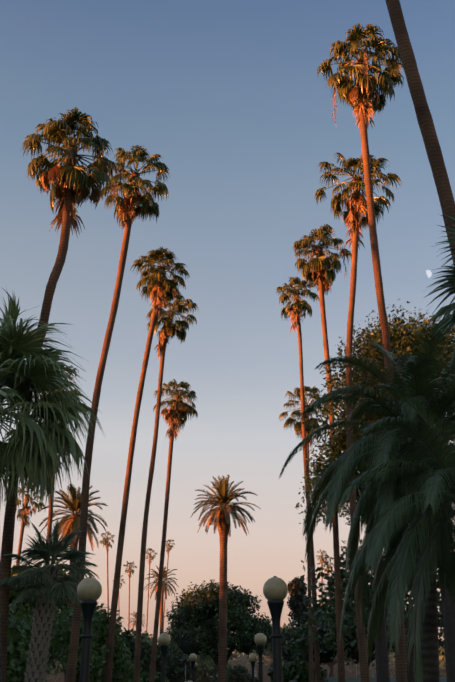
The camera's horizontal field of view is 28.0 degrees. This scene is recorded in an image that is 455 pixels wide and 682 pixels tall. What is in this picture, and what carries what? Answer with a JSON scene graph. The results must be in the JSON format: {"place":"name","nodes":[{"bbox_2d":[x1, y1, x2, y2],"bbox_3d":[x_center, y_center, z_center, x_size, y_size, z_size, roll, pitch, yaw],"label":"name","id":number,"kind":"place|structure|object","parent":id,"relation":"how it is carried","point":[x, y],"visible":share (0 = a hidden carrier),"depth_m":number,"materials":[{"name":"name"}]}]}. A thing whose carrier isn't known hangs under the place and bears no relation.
{"place":"outdoors","nodes":[
{"label":"outdoors","id":0,"kind":"place"},
{"bbox_2d":[130,631,158,643],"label":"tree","id":1,"kind":"object","parent":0,"point":[149,638],"depth_m":197.72,"materials":[{"name":"green plant"}]},
{"bbox_2d":[149,627,230,665],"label":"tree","id":2,"kind":"object","parent":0,"point":[167,628],"depth_m":188.92,"materials":[{"name":"green plant"}]},
{"bbox_2d":[0,0,454,656],"label":"sky","id":3,"kind":"structure","parent":0,"point":[230,96],"materials":[{"name":"blue"}]},
{"bbox_2d":[256,623,293,661],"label":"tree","id":4,"kind":"object","parent":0,"point":[271,653],"visible":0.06,"depth_m":207.50,"materials":[{"name":"green plant"}]},
{"bbox_2d":[289,677,446,681],"bbox_3d":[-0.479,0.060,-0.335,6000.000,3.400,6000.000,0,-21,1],"label":"ground","id":5,"kind":"structure","parent":0,"point":[358,679],"depth_m":109.57,"materials":[{"name":"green plant"}]},
{"bbox_2d":[16,482,44,565],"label":"palm","id":6,"kind":"object","parent":5,"relation":"on","point":[24,511],"visible":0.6,"depth_m":94.52,"materials":[{"name":"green plant"}]},
{"bbox_2d":[0,517,98,681],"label":"fan palm","id":7,"kind":"object","parent":5,"relation":"on","point":[50,587],"visible":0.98,"depth_m":28.51,"materials":[{"name":"green plant"}]},
{"bbox_2d":[0,288,103,681],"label":"palm tree","id":8,"kind":"object","parent":5,"relation":"on","point":[31,452],"visible":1,"depth_m":26.56,"materials":[{"name":"green"}]},
{"bbox_2d":[45,660,60,681],"bbox_3d":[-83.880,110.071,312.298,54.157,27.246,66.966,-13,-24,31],"label":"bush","id":9,"kind":"object","parent":5,"relation":"on","point":[52,671],"visible":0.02,"depth_m":315.82,"materials":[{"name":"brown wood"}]},
{"bbox_2d":[8,560,99,632],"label":"tree","id":10,"kind":"object","parent":5,"relation":"on","point":[12,597],"visible":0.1,"depth_m":86.95,"materials":[{"name":"green plant"}]},
{"bbox_2d":[46,661,64,681],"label":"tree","id":11,"kind":"object","parent":5,"relation":"on","point":[61,679],"visible":0.04,"depth_m":321.59,"materials":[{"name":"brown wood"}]},
{"bbox_2d":[6,596,109,681],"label":"tree","id":12,"kind":"object","parent":5,"relation":"on","point":[16,660],"visible":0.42,"depth_m":49.66,"materials":[{"name":"green plant"}]},
{"bbox_2d":[0,107,116,681],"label":"palm","id":13,"kind":"object","parent":5,"relation":"on","point":[72,185],"visible":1,"depth_m":33.64,"materials":[{"name":"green plant"}]},
{"bbox_2d":[45,361,79,564],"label":"palm","id":14,"kind":"object","parent":5,"relation":"on","point":[50,517],"visible":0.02,"depth_m":72.00,"materials":[{"name":"brown plant"}]},
{"bbox_2d":[38,484,107,681],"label":"palm","id":15,"kind":"object","parent":5,"relation":"on","point":[67,525],"visible":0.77,"depth_m":81.14,"materials":[{"name":"brown plant"}]},
{"bbox_2d":[28,600,133,681],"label":"tree","id":16,"kind":"object","parent":5,"relation":"on","point":[119,652],"visible":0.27,"depth_m":70.08,"materials":[{"name":"green plant"}]},
{"bbox_2d":[77,576,101,681],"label":"lamp","id":17,"kind":"object","parent":5,"relation":"on","point":[89,591],"visible":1,"depth_m":18.03,"materials":[{"name":"black metal"}]},
{"bbox_2d":[99,531,114,615],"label":"palm","id":18,"kind":"object","parent":5,"relation":"on","point":[104,542],"visible":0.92,"depth_m":216.45,"materials":[{"name":"brown plant"}]},
{"bbox_2d":[65,145,169,681],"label":"palm","id":19,"kind":"object","parent":5,"relation":"on","point":[127,210],"visible":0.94,"depth_m":46.52,"materials":[{"name":"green plant"}]},
{"bbox_2d":[113,575,124,634],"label":"palm","id":20,"kind":"object","parent":5,"relation":"on","point":[120,588],"visible":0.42,"depth_m":320.19,"materials":[{"name":"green plant"}]},
{"bbox_2d":[79,668,169,681],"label":"hedge","id":21,"kind":"object","parent":5,"relation":"on","point":[144,676],"visible":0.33,"depth_m":85.03,"materials":[{"name":"green plant"}]},
{"bbox_2d":[90,628,161,680],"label":"tree","id":22,"kind":"object","parent":5,"relation":"on","point":[130,641],"visible":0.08,"depth_m":88.28,"materials":[{"name":"green plant"}]},
{"bbox_2d":[123,561,136,629],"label":"palm","id":23,"kind":"object","parent":5,"relation":"on","point":[129,570],"visible":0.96,"depth_m":253.04,"materials":[{"name":"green plant"}]},
{"bbox_2d":[127,612,144,628],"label":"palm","id":24,"kind":"object","parent":5,"relation":"on","point":[135,619],"visible":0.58,"depth_m":316.32,"materials":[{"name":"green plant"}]},
{"bbox_2d":[104,247,189,681],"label":"palm","id":25,"kind":"object","parent":5,"relation":"on","point":[160,288],"visible":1,"depth_m":57.78,"materials":[{"name":"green plant"}]},
{"bbox_2d":[145,548,157,630],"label":"palm","id":26,"kind":"object","parent":5,"relation":"on","point":[149,557],"visible":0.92,"depth_m":273.55,"materials":[{"name":"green plant"}]},
{"bbox_2d":[144,566,176,645],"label":"palm","id":27,"kind":"object","parent":5,"relation":"on","point":[165,588],"visible":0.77,"depth_m":169.15,"materials":[{"name":"green plant"}]},
{"bbox_2d":[158,632,170,681],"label":"lamp","id":28,"kind":"object","parent":5,"relation":"on","point":[164,639],"visible":1,"depth_m":36.11,"materials":[{"name":"black paint"}]},
{"bbox_2d":[133,294,198,681],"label":"palm","id":29,"kind":"object","parent":5,"relation":"on","point":[169,328],"visible":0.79,"depth_m":64.73,"materials":[{"name":"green plant"}]},
{"bbox_2d":[140,641,196,681],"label":"bush","id":30,"kind":"object","parent":5,"relation":"on","point":[175,671],"visible":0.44,"depth_m":110.57,"materials":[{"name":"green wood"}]},
{"bbox_2d":[163,539,174,632],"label":"palm","id":31,"kind":"object","parent":5,"relation":"on","point":[169,547],"visible":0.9,"depth_m":294.47,"materials":[{"name":"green plant"}]},
{"bbox_2d":[149,379,197,681],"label":"palm","id":32,"kind":"object","parent":5,"relation":"on","point":[177,412],"visible":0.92,"depth_m":71.38,"materials":[{"name":"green plant"}]},
{"bbox_2d":[189,653,196,681],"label":"lamp","id":33,"kind":"object","parent":5,"relation":"on","point":[193,657],"visible":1,"depth_m":56.68,"materials":[{"name":"white paint"}]},
{"bbox_2d":[194,663,197,681],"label":"lamp","id":34,"kind":"object","parent":5,"relation":"on","point":[195,666],"visible":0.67,"depth_m":86.25,"materials":[{"name":"black paint"}]},
{"bbox_2d":[169,646,228,681],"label":"bush","id":35,"kind":"object","parent":5,"relation":"on","point":[206,669],"visible":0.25,"depth_m":138.37,"materials":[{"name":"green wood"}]},
{"bbox_2d":[161,578,272,667],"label":"tree","id":36,"kind":"object","parent":5,"relation":"on","point":[194,626],"visible":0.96,"depth_m":104.93,"materials":[{"name":"green plant"}]},
{"bbox_2d":[190,475,259,681],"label":"canary palm","id":37,"kind":"object","parent":5,"relation":"on","point":[219,517],"visible":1,"depth_m":88.38,"materials":[{"name":"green plant"}]},
{"bbox_2d":[198,641,251,678],"bbox_3d":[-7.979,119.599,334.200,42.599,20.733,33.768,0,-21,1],"label":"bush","id":38,"kind":"object","parent":5,"relation":"on","point":[230,661],"visible":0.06,"depth_m":334.58,"materials":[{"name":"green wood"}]},
{"bbox_2d":[210,664,257,681],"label":"hedge","id":39,"kind":"object","parent":5,"relation":"on","point":[238,673],"visible":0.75,"depth_m":118.68,"materials":[{"name":"green plant"}]},
{"bbox_2d":[232,649,257,676],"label":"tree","id":40,"kind":"object","parent":5,"relation":"on","point":[244,657],"visible":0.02,"depth_m":346.94,"materials":[{"name":"green plant"}]},
{"bbox_2d":[249,653,256,681],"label":"lamp","id":41,"kind":"object","parent":5,"relation":"on","point":[252,657],"visible":1,"depth_m":56.67,"materials":[{"name":"white paint"}]},
{"bbox_2d":[254,632,266,681],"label":"lamp","id":42,"kind":"object","parent":5,"relation":"on","point":[260,639],"visible":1,"depth_m":36.09,"materials":[{"name":"white glass"}]},
{"bbox_2d":[263,576,287,681],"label":"lamp","id":43,"kind":"object","parent":5,"relation":"on","point":[275,590],"visible":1,"depth_m":17.97,"materials":[{"name":"black metal"}]},
{"bbox_2d":[268,625,304,664],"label":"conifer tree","id":44,"kind":"object","parent":5,"relation":"on","point":[283,632],"visible":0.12,"depth_m":126.77,"materials":[{"name":"green plant"}]},
{"bbox_2d":[267,657,327,681],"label":"hedge","id":45,"kind":"object","parent":5,"relation":"on","point":[298,669],"visible":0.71,"depth_m":92.19,"materials":[{"name":"green plant"}]},
{"bbox_2d":[281,576,314,681],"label":"conifer tree","id":46,"kind":"object","parent":5,"relation":"on","point":[296,602],"visible":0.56,"depth_m":112.46,"materials":[{"name":"green plant"}]},
{"bbox_2d":[276,277,320,681],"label":"palm","id":47,"kind":"object","parent":5,"relation":"on","point":[298,307],"visible":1,"depth_m":67.02,"materials":[{"name":"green plant"}]},
{"bbox_2d":[279,386,328,681],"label":"palm","id":48,"kind":"object","parent":5,"relation":"on","point":[297,425],"visible":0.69,"depth_m":77.52,"materials":[{"name":"green plant"}]},
{"bbox_2d":[241,651,375,681],"bbox_3d":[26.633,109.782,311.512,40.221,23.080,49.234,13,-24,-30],"label":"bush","id":49,"kind":"object","parent":5,"relation":"on","point":[350,670],"visible":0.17,"depth_m":302.91,"materials":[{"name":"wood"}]},
{"bbox_2d":[292,224,351,681],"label":"palm","id":50,"kind":"object","parent":5,"relation":"on","point":[322,276],"visible":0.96,"depth_m":58.46,"materials":[{"name":"green plant"}]},
{"bbox_2d":[317,549,326,671],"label":"palm","id":51,"kind":"object","parent":5,"relation":"on","point":[320,557],"visible":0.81,"depth_m":253.95,"materials":[{"name":"brown plant"}]},
{"bbox_2d":[317,554,334,676],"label":"palm","id":52,"kind":"object","parent":5,"relation":"on","point":[327,566],"visible":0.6,"depth_m":233.57,"materials":[{"name":"green plant"}]},
{"bbox_2d":[314,153,401,681],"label":"palm","id":53,"kind":"object","parent":5,"relation":"on","point":[355,210],"visible":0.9,"depth_m":46.73,"materials":[{"name":"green plant"}]},
{"bbox_2d":[317,23,406,681],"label":"palm","id":54,"kind":"object","parent":5,"relation":"on","point":[361,95],"visible":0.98,"depth_m":41.93,"materials":[{"name":"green plant"}]},
{"bbox_2d":[282,589,444,673],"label":"tree","id":55,"kind":"object","parent":5,"relation":"on","point":[328,655],"visible":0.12,"depth_m":93.24,"materials":[{"name":"green plant"}]},
{"bbox_2d":[279,323,454,681],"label":"palm","id":56,"kind":"object","parent":5,"relation":"on","point":[377,500],"visible":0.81,"depth_m":24.65,"materials":[{"name":"green plant"}]},
{"bbox_2d":[293,531,444,681],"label":"tree","id":57,"kind":"object","parent":5,"relation":"on","point":[367,594],"visible":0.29,"depth_m":55.89,"materials":[{"name":"green plant"}]},
{"bbox_2d":[336,651,406,676],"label":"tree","id":58,"kind":"object","parent":5,"relation":"on","point":[391,673],"visible":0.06,"depth_m":319.66,"materials":[{"name":"green plant"}]},
{"bbox_2d":[295,422,451,681],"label":"tree","id":59,"kind":"object","parent":5,"relation":"on","point":[381,647],"visible":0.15,"depth_m":50.35,"materials":[{"name":"green plant"}]},
{"bbox_2d":[302,299,454,681],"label":"tall tree","id":60,"kind":"object","parent":5,"relation":"on","point":[400,337],"visible":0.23,"depth_m":46.08,"materials":[{"name":"green plant"}]},
{"bbox_2d":[336,383,454,681],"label":"palm","id":61,"kind":"object","parent":5,"relation":"on","point":[377,536],"visible":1,"depth_m":19.82,"materials":[{"name":"green plant"}]},
{"bbox_2d":[389,629,446,676],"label":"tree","id":62,"kind":"object","parent":5,"relation":"on","point":[442,667],"visible":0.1,"depth_m":298.10,"materials":[{"name":"green plant"}]},
{"bbox_2d":[385,0,454,265],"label":"palm","id":63,"kind":"object","parent":5,"relation":"on","point":[428,132],"visible":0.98,"depth_m":25.40,"materials":[{"name":"brown plant"}]},
{"bbox_2d":[423,213,454,373],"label":"palm fronds","id":64,"kind":"object","parent":5,"relation":"on","point":[448,320],"visible":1,"depth_m":21.64,"materials":[{"name":"green"}]},
{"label":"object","id":65,"kind":"structure","parent":0,"visible":0},
{"bbox_2d":[303,626,374,676],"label":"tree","id":66,"kind":"object","parent":65,"relation":"on","point":[333,663],"visible":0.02,"depth_m":140.81,"materials":[{"name":"green plant"}]}
]}

